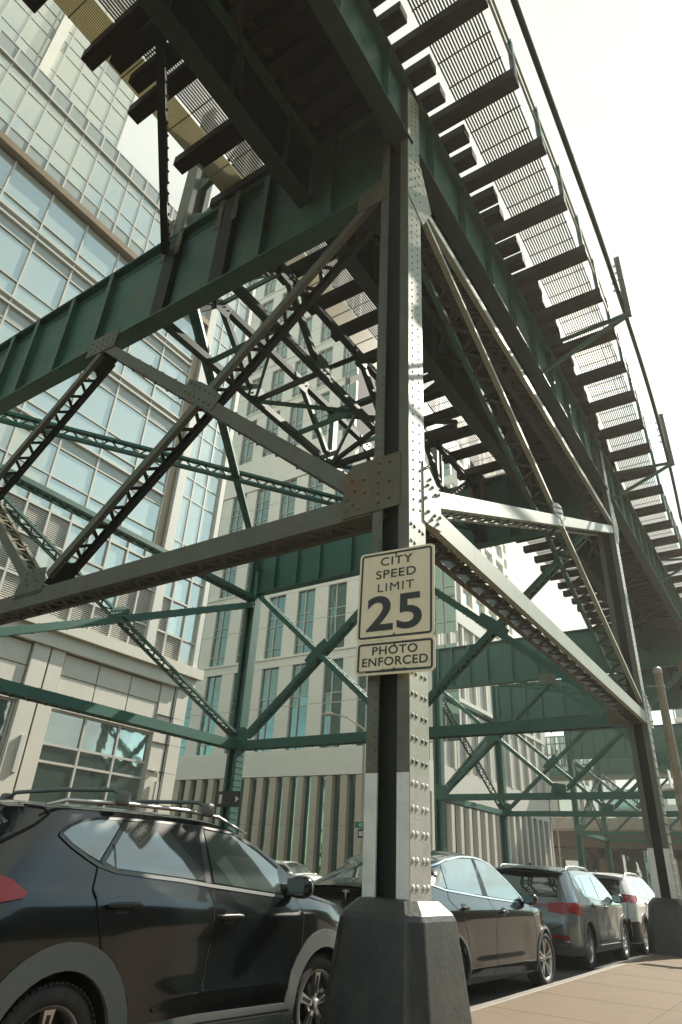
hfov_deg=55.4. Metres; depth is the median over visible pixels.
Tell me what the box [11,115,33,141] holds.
window
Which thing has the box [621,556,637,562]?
timber tie
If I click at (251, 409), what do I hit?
window
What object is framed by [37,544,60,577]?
window
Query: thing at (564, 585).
timber outrigger
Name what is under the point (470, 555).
longitudinal strut
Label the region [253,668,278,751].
window
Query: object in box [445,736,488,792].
diagonal brace
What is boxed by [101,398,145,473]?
window
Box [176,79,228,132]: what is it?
walkway grating
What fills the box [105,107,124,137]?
window
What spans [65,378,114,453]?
window
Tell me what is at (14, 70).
window
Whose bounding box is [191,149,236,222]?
post bracing
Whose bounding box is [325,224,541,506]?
track girder
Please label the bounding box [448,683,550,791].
diagonal brace
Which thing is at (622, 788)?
diagonal brace
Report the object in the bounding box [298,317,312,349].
window
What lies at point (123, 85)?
window
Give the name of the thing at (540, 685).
lateral brace
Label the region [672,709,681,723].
distant glass tower
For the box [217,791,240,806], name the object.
arrow sign
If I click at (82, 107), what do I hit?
window
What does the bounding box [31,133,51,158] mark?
window
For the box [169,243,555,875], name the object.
striped stone building
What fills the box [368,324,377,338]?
walkway grating
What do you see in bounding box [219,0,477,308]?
deck boarding
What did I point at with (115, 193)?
window
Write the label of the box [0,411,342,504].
lateral brace
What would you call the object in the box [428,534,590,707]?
diagonal brace
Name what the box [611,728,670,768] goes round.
diagonal brace
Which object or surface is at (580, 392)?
timber tie
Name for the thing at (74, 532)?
window
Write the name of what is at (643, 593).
timber tie
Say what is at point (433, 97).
timber tie
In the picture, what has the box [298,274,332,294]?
walkway grating
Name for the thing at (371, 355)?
timber outrigger
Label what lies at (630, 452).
timber tie
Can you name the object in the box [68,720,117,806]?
shop window
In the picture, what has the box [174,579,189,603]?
window
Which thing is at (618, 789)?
diagonal brace
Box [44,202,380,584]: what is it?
diagonal brace
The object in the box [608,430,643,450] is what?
walkway grating
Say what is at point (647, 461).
walkway grating
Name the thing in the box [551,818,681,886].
brown viaduct
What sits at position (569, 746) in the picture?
diagonal brace
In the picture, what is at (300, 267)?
timber outrigger
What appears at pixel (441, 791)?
steel column
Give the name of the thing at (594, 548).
track bracing
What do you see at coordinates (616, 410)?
walkway grating
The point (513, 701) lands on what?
cross girder
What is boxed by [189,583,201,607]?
window
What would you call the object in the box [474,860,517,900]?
side window
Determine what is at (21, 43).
window
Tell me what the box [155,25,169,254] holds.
deck strut
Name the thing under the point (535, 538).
timber outrigger
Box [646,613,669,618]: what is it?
timber tie
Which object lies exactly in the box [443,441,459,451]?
walkway grating
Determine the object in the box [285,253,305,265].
walkway grating
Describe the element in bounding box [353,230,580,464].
track bracing
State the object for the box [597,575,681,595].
timber tie
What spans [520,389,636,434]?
timber tie
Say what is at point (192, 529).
window
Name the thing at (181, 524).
window
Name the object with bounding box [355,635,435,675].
photo enforced sign
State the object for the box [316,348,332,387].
window
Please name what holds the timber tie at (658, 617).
on the track girder at (668, 675)
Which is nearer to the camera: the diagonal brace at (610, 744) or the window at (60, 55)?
the diagonal brace at (610, 744)
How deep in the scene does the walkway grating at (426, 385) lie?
18.11 m
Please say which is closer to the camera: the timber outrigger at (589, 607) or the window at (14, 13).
the timber outrigger at (589, 607)
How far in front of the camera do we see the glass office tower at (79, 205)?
30.83 m
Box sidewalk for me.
[471,954,681,1023]
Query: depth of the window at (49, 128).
32.46 m
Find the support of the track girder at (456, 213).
attached to the steel column at (393, 479)
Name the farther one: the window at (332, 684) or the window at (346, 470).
the window at (346, 470)
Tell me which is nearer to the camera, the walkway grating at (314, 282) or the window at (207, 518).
the walkway grating at (314, 282)
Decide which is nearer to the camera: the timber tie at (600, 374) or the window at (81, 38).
the timber tie at (600, 374)
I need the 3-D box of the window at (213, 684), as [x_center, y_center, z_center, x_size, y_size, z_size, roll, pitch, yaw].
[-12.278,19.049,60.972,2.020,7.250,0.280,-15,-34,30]
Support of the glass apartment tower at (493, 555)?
on the street
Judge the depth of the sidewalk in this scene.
7.70 m
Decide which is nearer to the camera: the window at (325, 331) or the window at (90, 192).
the window at (90, 192)
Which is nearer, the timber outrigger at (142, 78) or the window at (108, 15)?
the timber outrigger at (142, 78)
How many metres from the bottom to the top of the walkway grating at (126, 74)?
0.036 m
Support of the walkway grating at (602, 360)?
on the timber tie at (569, 346)
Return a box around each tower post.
[149,108,223,315]
[207,142,262,282]
[427,399,443,536]
[468,435,485,543]
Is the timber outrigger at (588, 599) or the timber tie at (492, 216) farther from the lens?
the timber outrigger at (588, 599)
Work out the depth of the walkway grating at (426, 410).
19.12 m
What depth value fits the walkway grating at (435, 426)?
19.81 m
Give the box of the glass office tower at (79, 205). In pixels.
[0,0,255,814]
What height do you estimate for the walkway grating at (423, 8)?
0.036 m
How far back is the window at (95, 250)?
33.28 m
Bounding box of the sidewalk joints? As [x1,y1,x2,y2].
[491,959,681,1023]
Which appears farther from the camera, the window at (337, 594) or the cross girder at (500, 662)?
the window at (337, 594)
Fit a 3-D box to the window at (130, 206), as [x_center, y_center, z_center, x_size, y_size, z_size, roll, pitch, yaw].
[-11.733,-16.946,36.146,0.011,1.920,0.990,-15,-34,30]
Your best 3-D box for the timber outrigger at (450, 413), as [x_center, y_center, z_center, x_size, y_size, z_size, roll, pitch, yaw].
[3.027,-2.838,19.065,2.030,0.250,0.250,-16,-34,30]
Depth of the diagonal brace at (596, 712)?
31.87 m
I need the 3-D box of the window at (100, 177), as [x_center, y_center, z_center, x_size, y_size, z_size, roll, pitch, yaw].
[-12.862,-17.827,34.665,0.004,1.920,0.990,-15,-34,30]
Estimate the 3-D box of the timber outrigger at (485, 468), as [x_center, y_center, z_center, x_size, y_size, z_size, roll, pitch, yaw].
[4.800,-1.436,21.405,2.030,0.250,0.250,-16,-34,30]
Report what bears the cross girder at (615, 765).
attached to the steel column at (609, 859)
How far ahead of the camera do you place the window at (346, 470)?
64.44 m
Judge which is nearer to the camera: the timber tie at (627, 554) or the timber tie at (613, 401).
the timber tie at (613, 401)
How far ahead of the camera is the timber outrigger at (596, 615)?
32.35 m
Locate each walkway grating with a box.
[53,0,113,43]
[98,0,136,20]
[106,56,155,97]
[144,39,182,74]
[152,96,205,150]
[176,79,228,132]
[197,156,241,191]
[225,140,263,176]
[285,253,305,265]
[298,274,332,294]
[306,242,325,254]
[322,259,353,287]
[325,301,356,324]
[345,292,375,316]
[349,329,376,352]
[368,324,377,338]
[407,0,454,25]
[423,373,433,389]
[423,403,432,415]
[427,396,452,411]
[427,424,442,429]
[429,12,505,100]
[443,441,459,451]
[444,416,467,427]
[456,435,480,447]
[465,91,533,163]
[469,452,494,465]
[483,469,504,477]
[494,158,555,216]
[519,213,575,264]
[527,536,554,544]
[536,547,562,554]
[541,263,592,304]
[559,304,605,340]
[559,576,581,581]
[574,341,617,372]
[587,374,627,400]
[598,403,636,428]
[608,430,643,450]
[617,454,650,470]
[624,477,655,490]
[630,495,659,508]
[639,512,666,524]
[647,529,672,539]
[654,543,678,551]
[662,556,681,564]
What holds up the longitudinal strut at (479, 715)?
attached to the steel column at (503, 820)
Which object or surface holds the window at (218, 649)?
in the striped stone building at (302, 805)
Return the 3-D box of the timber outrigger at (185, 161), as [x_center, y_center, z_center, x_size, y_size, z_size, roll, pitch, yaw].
[-2.319,-6.966,12.122,2.030,0.250,0.250,-16,-34,30]
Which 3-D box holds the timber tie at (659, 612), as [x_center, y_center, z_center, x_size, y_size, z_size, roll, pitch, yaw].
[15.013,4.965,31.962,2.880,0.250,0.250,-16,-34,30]
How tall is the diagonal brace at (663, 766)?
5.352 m
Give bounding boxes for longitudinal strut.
[0,463,255,601]
[0,678,237,749]
[421,216,611,524]
[425,514,646,723]
[442,694,496,722]
[445,801,505,815]
[574,761,599,776]
[582,835,608,841]
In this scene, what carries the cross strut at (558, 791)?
attached to the steel column at (441, 791)
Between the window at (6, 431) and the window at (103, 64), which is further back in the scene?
the window at (103, 64)
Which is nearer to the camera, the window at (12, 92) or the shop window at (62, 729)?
the shop window at (62, 729)
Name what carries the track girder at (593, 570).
attached to the cross girder at (500, 662)
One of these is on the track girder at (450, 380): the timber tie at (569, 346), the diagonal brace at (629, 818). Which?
the timber tie at (569, 346)
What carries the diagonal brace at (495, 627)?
attached to the steel column at (660, 855)
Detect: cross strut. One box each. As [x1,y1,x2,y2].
[0,501,388,625]
[239,714,633,750]
[444,783,674,800]
[512,803,678,817]
[581,830,681,836]
[609,837,681,842]
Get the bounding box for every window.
[0,0,247,584]
[0,17,18,41]
[0,73,25,110]
[0,148,14,192]
[0,226,29,294]
[0,320,22,407]
[0,415,13,462]
[0,696,15,752]
[1,163,52,229]
[2,0,29,33]
[5,427,57,485]
[10,64,30,87]
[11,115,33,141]
[11,485,28,497]
[14,252,66,316]
[17,37,36,61]
[18,92,44,129]
[21,18,46,52]
[24,373,80,431]
[28,709,150,809]
[28,711,83,802]
[29,83,48,106]
[30,493,50,508]
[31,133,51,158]
[32,11,51,33]
[35,57,54,79]
[37,110,61,146]
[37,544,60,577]
[39,4,56,24]
[40,37,63,71]
[40,197,86,259]
[48,449,94,506]
[50,151,69,175]
[52,505,71,518]
[53,75,71,97]
[54,20,72,43]
[55,128,78,163]
[57,55,79,89]
[59,11,76,34]
[61,282,81,304]
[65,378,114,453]
[65,524,86,555]
[68,168,86,191]
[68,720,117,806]
[69,556,77,576]
[70,38,84,56]
[70,92,87,114]
[72,145,94,179]
[74,73,95,106]
[75,29,90,47]
[77,228,117,280]
[82,563,100,602]
[85,183,102,206]
[87,471,126,519]
[89,161,110,195]
[89,534,107,565]
[90,90,110,122]
[100,597,114,609]
[101,60,106,68]
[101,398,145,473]
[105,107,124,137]
[105,176,125,209]
[105,543,125,568]
[107,9,118,21]
[113,347,127,373]
[115,255,128,270]
[120,80,134,99]
[121,191,139,223]
[122,490,159,541]
[123,340,160,395]
[126,552,142,562]
[135,205,153,237]
[137,420,173,491]
[149,219,160,244]
[153,357,187,416]
[158,328,166,336]
[164,582,173,596]
[167,602,185,637]
[168,316,194,357]
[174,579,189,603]
[175,497,189,541]
[179,642,192,665]
[179,692,193,755]
[183,614,197,642]
[184,502,201,544]
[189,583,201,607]
[196,676,221,754]
[197,614,205,667]
[198,509,213,541]
[199,439,212,469]
[209,611,230,666]
[219,566,236,598]
[224,673,236,753]
[228,496,246,533]
[235,609,244,662]
[239,421,256,465]
[245,563,250,591]
[246,379,262,415]
[248,279,258,298]
[253,339,265,372]
[253,490,270,526]
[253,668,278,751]
[259,300,273,325]
[262,410,280,456]
[263,596,285,658]
[264,268,276,296]
[268,370,284,406]
[274,331,289,363]
[278,480,296,519]
[279,293,292,322]
[285,664,309,749]
[287,403,303,444]
[292,361,307,397]
[293,589,315,653]
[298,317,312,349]
[305,475,322,511]
[312,392,329,439]
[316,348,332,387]
[317,854,362,879]
[319,658,343,747]
[320,322,331,342]
[326,583,346,647]
[334,463,352,502]
[338,380,357,430]
[342,346,358,378]
[346,294,361,316]
[355,676,367,745]
[431,865,445,887]
[433,564,457,634]
[436,642,461,741]
[440,859,481,894]
[443,462,451,476]
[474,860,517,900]
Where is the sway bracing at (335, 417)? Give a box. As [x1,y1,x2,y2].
[211,275,469,529]
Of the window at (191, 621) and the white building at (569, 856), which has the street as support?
the white building at (569, 856)
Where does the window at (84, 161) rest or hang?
in the glass office tower at (79, 205)
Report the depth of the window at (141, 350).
34.21 m
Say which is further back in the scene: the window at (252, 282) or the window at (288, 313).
the window at (252, 282)
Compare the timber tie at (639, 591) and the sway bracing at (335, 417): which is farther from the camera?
the timber tie at (639, 591)
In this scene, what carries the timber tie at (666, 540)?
on the track girder at (593, 570)
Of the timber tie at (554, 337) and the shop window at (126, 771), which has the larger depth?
the shop window at (126, 771)
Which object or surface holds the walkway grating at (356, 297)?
on the timber outrigger at (360, 323)
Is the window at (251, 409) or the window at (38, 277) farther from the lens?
the window at (251, 409)
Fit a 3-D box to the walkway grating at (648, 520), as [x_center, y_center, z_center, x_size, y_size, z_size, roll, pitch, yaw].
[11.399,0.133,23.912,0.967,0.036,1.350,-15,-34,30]
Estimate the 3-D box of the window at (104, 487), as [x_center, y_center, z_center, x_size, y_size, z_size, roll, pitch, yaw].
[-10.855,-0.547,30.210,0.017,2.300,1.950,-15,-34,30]
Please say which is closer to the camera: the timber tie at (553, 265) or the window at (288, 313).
the timber tie at (553, 265)
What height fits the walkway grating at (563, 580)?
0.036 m
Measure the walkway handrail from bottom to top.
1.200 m
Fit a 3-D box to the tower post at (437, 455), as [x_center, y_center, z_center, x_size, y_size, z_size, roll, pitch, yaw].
[3.386,-1.547,23.207,0.550,6.850,0.544,-15,-34,30]
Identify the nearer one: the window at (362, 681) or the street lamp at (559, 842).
the window at (362, 681)
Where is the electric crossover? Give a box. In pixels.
[312,850,555,986]
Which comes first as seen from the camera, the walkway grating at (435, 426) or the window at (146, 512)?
the walkway grating at (435, 426)
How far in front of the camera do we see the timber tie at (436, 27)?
10.51 m
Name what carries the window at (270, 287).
in the striped stone building at (302, 805)
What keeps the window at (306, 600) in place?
in the striped stone building at (302, 805)
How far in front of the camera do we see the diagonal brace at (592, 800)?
56.91 m
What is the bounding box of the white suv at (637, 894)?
[589,870,654,954]
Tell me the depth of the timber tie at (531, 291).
14.92 m
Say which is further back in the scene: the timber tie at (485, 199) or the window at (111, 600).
the window at (111, 600)
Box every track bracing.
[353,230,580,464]
[584,527,680,632]
[668,667,681,687]
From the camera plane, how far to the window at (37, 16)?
37.98 m
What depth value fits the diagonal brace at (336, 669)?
22.30 m
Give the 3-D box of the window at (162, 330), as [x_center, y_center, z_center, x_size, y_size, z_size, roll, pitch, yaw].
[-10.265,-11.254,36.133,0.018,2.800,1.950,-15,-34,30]
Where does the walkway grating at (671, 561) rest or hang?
on the timber tie at (674, 553)
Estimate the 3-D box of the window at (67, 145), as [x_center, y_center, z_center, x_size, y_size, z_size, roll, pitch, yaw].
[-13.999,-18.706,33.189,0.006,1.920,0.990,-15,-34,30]
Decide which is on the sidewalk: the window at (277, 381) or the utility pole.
the utility pole
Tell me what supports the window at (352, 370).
in the striped stone building at (302, 805)
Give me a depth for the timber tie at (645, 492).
22.16 m
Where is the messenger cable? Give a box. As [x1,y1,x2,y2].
[510,0,681,523]
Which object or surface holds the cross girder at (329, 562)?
attached to the steel column at (239, 725)
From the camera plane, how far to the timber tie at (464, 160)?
12.19 m
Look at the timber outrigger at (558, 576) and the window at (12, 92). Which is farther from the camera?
the window at (12, 92)
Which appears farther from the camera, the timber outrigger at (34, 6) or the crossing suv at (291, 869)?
the crossing suv at (291, 869)
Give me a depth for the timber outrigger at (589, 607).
31.52 m
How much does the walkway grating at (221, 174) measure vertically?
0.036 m
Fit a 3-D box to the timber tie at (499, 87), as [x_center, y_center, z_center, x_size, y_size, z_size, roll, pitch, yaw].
[1.271,-6.867,11.973,4.060,0.250,0.250,-15,-34,30]
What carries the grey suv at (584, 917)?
on the street
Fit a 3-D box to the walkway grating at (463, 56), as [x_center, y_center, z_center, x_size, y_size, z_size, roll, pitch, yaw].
[2.095,-7.620,10.824,0.950,0.036,1.350,-15,-34,30]
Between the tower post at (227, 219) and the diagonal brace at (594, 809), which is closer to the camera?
the tower post at (227, 219)
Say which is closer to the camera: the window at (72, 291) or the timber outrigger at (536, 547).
the timber outrigger at (536, 547)
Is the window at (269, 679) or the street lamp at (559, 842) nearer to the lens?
the window at (269, 679)
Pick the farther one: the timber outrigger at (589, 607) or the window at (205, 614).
the window at (205, 614)
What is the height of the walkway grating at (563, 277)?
0.036 m
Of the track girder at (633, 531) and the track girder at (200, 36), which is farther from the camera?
the track girder at (633, 531)
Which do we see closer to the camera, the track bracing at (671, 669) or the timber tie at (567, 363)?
the timber tie at (567, 363)
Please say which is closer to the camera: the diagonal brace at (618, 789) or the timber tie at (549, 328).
the timber tie at (549, 328)
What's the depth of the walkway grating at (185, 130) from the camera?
12.09 m
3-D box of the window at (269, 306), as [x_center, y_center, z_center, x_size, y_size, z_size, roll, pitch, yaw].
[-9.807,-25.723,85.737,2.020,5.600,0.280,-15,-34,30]
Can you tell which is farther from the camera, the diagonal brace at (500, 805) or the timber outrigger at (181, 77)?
the diagonal brace at (500, 805)
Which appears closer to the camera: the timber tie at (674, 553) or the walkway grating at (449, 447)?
the walkway grating at (449, 447)
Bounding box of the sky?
[117,0,681,789]
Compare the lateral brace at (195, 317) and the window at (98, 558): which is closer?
the lateral brace at (195, 317)
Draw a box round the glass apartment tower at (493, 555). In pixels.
[452,484,509,639]
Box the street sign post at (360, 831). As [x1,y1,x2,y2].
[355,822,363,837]
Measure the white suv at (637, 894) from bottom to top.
1.692 m
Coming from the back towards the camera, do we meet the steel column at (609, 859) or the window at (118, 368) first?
the steel column at (609, 859)
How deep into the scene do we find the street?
10.14 m
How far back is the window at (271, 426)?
74.70 m
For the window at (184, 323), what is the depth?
37.70 m
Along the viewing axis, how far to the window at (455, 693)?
48.05 m
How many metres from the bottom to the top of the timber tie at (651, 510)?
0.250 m
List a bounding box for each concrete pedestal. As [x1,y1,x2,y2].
[320,896,471,1023]
[648,898,681,956]
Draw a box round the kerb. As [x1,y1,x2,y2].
[470,954,655,1011]
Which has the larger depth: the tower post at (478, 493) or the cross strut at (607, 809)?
the cross strut at (607, 809)
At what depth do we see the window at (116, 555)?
29.74 m
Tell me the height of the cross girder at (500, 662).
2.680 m
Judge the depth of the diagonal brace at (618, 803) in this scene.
37.34 m
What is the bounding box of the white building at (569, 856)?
[549,780,615,871]
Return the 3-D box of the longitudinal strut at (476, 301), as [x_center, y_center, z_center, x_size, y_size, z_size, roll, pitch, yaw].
[4.274,-2.212,14.336,0.438,0.220,12.050,-15,-34,30]
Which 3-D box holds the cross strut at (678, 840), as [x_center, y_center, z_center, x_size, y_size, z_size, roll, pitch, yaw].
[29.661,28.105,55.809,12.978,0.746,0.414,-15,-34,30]
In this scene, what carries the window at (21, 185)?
in the glass office tower at (79, 205)
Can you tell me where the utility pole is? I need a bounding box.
[647,667,681,828]
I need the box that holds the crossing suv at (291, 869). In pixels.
[274,860,322,880]
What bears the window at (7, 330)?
in the glass office tower at (79, 205)
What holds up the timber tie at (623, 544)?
on the track girder at (593, 570)
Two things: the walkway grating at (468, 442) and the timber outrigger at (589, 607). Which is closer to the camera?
the walkway grating at (468, 442)
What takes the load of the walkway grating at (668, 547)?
on the timber tie at (666, 540)
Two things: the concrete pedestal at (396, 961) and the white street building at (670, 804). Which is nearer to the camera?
the concrete pedestal at (396, 961)
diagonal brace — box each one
[0,352,116,500]
[0,501,47,586]
[0,602,253,636]
[3,496,237,736]
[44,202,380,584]
[105,346,346,494]
[248,609,357,738]
[258,594,366,704]
[420,221,641,705]
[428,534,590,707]
[435,587,607,708]
[439,492,613,535]
[442,691,552,786]
[442,696,504,808]
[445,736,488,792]
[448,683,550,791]
[511,730,587,808]
[514,734,601,805]
[550,683,681,771]
[566,671,681,790]
[574,764,607,835]
[575,760,638,810]
[580,777,600,824]
[584,774,635,828]
[602,774,675,831]
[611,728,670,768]
[613,737,681,809]
[615,775,671,830]
[657,760,670,771]
[668,817,679,829]
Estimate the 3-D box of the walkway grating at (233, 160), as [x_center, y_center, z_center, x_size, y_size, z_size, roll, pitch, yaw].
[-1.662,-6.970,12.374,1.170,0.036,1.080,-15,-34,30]
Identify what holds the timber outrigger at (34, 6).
attached to the timber tie
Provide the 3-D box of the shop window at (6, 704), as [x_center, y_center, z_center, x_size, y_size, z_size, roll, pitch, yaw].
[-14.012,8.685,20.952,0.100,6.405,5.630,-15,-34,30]
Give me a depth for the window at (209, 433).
36.77 m
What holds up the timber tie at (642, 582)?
on the track girder at (593, 570)
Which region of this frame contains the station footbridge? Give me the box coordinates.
[545,736,671,780]
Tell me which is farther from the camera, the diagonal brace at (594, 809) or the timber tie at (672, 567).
the diagonal brace at (594, 809)
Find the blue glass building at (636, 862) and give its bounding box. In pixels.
[589,789,653,892]
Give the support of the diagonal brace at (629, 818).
attached to the steel column at (609, 859)
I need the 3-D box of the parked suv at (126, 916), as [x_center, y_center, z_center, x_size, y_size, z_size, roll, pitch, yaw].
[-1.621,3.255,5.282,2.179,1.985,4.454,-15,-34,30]
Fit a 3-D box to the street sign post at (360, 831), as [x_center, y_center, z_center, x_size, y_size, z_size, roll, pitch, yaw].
[1.044,14.446,26.820,1.210,3.500,0.160,-15,-34,30]
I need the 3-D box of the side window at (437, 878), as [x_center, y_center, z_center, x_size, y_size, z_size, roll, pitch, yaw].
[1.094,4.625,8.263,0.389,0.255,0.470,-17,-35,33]
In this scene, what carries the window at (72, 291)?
in the glass office tower at (79, 205)
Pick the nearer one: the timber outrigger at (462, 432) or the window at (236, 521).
the timber outrigger at (462, 432)
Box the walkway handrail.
[488,0,681,547]
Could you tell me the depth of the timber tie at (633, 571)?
27.67 m
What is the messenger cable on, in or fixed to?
attached to the cable bracket
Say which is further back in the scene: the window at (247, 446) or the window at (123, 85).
the window at (247, 446)
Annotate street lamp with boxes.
[322,712,365,853]
[556,810,582,866]
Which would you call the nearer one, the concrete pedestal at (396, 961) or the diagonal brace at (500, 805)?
the concrete pedestal at (396, 961)
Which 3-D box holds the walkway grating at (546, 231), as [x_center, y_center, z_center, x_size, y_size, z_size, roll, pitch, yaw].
[4.354,-5.862,13.777,0.954,0.036,1.350,-15,-34,30]
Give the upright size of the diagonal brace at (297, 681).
5.142 m
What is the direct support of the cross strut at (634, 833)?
attached to the steel column at (579, 828)
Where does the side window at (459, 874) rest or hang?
in the electric crossover
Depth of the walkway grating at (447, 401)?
18.84 m
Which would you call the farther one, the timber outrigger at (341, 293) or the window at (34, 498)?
the window at (34, 498)
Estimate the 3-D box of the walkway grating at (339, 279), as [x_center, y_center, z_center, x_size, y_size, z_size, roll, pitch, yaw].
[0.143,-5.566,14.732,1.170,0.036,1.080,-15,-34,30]
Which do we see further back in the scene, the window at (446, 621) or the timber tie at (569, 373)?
the window at (446, 621)
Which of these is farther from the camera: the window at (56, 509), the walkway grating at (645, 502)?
the window at (56, 509)
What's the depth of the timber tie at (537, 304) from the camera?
15.23 m
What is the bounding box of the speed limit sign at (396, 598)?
[356,543,434,641]
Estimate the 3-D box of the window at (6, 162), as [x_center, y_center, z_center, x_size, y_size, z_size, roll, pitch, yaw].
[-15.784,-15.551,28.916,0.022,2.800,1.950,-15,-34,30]
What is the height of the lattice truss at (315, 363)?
1.860 m
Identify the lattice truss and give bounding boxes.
[163,297,373,473]
[232,263,479,533]
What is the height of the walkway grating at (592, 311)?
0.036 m
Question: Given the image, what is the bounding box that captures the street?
[101,944,646,1006]
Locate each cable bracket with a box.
[543,256,632,373]
[610,413,674,499]
[658,558,681,581]
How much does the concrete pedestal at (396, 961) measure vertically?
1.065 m
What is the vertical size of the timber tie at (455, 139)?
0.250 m
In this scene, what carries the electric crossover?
on the street
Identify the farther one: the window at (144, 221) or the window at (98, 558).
the window at (144, 221)
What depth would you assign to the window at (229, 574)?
67.71 m
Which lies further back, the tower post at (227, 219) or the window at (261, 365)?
the window at (261, 365)
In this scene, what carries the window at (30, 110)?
in the glass office tower at (79, 205)
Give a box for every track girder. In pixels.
[136,0,316,208]
[307,0,413,151]
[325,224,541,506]
[417,100,607,491]
[554,532,649,649]
[602,450,681,633]
[661,667,681,691]
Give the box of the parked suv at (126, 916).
[0,788,342,1023]
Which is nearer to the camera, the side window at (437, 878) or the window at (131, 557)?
the side window at (437, 878)
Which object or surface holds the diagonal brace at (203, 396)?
attached to the steel column at (393, 479)
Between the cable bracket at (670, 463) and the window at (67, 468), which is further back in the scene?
the window at (67, 468)
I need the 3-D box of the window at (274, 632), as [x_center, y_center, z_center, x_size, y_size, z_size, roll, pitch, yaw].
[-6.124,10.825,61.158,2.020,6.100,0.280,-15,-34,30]
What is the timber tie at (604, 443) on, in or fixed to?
on the track girder at (456, 213)
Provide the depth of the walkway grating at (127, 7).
10.45 m
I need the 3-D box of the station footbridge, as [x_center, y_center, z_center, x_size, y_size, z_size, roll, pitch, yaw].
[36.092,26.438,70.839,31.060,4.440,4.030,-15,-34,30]
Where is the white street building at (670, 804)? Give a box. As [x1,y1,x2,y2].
[661,783,681,898]
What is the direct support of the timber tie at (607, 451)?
on the track girder at (633, 531)
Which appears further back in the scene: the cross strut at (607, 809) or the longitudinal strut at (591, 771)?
the longitudinal strut at (591, 771)
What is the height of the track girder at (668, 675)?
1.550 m
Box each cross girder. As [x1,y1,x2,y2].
[0,110,386,414]
[251,454,597,595]
[434,617,681,689]
[492,667,681,721]
[565,723,681,758]
[595,755,681,774]
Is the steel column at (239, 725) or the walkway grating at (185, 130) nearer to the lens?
the walkway grating at (185, 130)
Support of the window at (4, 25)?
in the glass office tower at (79, 205)
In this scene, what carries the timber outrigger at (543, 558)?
attached to the timber tie at (623, 544)
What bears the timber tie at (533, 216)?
on the track girder at (450, 380)
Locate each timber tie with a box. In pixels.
[227,0,276,26]
[244,0,312,54]
[262,0,385,80]
[279,1,406,102]
[295,0,488,125]
[310,54,435,142]
[377,136,546,232]
[414,82,445,112]
[421,186,497,236]
[421,204,503,259]
[421,235,520,293]
[422,193,567,273]
[422,252,525,307]
[430,67,519,134]
[432,244,588,320]
[440,124,469,153]
[440,281,541,328]
[450,146,476,173]
[455,296,545,341]
[460,287,602,352]
[466,320,558,363]
[473,332,563,375]
[478,327,617,384]
[484,356,574,393]
[491,367,576,401]
[497,360,626,411]
[503,386,586,420]
[509,395,589,426]
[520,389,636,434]
[524,413,598,443]
[528,423,599,449]
[532,418,644,458]
[535,440,607,463]
[563,519,673,549]
[571,534,678,562]
[575,551,634,564]
[588,569,640,580]
[590,562,681,584]
[591,576,648,588]
[594,538,626,544]
[594,579,650,592]
[597,542,629,551]
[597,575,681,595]
[599,587,654,598]
[600,447,610,455]
[602,590,656,601]
[604,586,681,604]
[607,442,651,462]
[617,467,656,482]
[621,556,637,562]
[622,548,681,566]
[623,564,641,570]
[626,484,663,500]
[633,597,660,603]
[635,503,666,516]
[635,600,661,606]
[637,597,681,609]
[639,607,666,612]
[642,610,668,615]
[645,615,670,619]
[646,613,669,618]
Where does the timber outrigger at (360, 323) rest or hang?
attached to the timber tie at (515, 262)
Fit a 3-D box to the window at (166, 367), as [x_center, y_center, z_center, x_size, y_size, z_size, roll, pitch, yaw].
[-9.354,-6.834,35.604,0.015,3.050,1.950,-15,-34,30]
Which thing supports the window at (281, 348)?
in the striped stone building at (302, 805)
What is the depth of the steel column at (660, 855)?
15.92 m
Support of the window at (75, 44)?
in the glass office tower at (79, 205)
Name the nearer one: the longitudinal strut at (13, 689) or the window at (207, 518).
the longitudinal strut at (13, 689)
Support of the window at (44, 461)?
in the glass office tower at (79, 205)
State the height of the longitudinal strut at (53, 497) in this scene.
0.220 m
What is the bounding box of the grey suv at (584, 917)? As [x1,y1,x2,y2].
[495,862,629,969]
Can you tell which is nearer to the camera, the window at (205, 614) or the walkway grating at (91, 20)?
the walkway grating at (91, 20)
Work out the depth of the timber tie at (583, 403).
18.66 m
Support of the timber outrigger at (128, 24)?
attached to the timber tie
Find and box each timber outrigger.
[22,0,47,13]
[81,2,150,71]
[109,20,154,74]
[127,62,196,124]
[128,42,181,93]
[173,119,235,174]
[195,129,244,167]
[209,165,270,209]
[277,245,336,285]
[307,280,363,315]
[330,309,377,341]
[355,348,376,368]
[423,386,444,402]
[424,406,460,426]
[427,425,474,447]
[442,443,488,463]
[457,461,501,480]
[516,534,553,542]
[523,540,561,553]
[534,551,561,563]
[540,560,576,571]
[550,569,579,580]
[557,579,590,589]
[563,587,594,596]
[571,594,603,604]
[577,602,608,611]
[588,609,609,618]
[589,616,610,624]
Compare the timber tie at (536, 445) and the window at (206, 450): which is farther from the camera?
the window at (206, 450)
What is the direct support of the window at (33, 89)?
in the glass office tower at (79, 205)
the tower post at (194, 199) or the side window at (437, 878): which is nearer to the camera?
the side window at (437, 878)
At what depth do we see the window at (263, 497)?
69.72 m
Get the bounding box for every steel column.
[218,560,262,832]
[342,86,441,899]
[432,649,448,850]
[491,685,511,862]
[563,731,585,871]
[588,448,680,898]
[594,761,613,872]
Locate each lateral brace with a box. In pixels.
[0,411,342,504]
[189,309,262,572]
[501,682,586,695]
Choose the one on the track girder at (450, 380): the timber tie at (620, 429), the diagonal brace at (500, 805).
the timber tie at (620, 429)
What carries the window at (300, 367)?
in the striped stone building at (302, 805)
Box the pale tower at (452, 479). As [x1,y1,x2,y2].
[442,416,513,637]

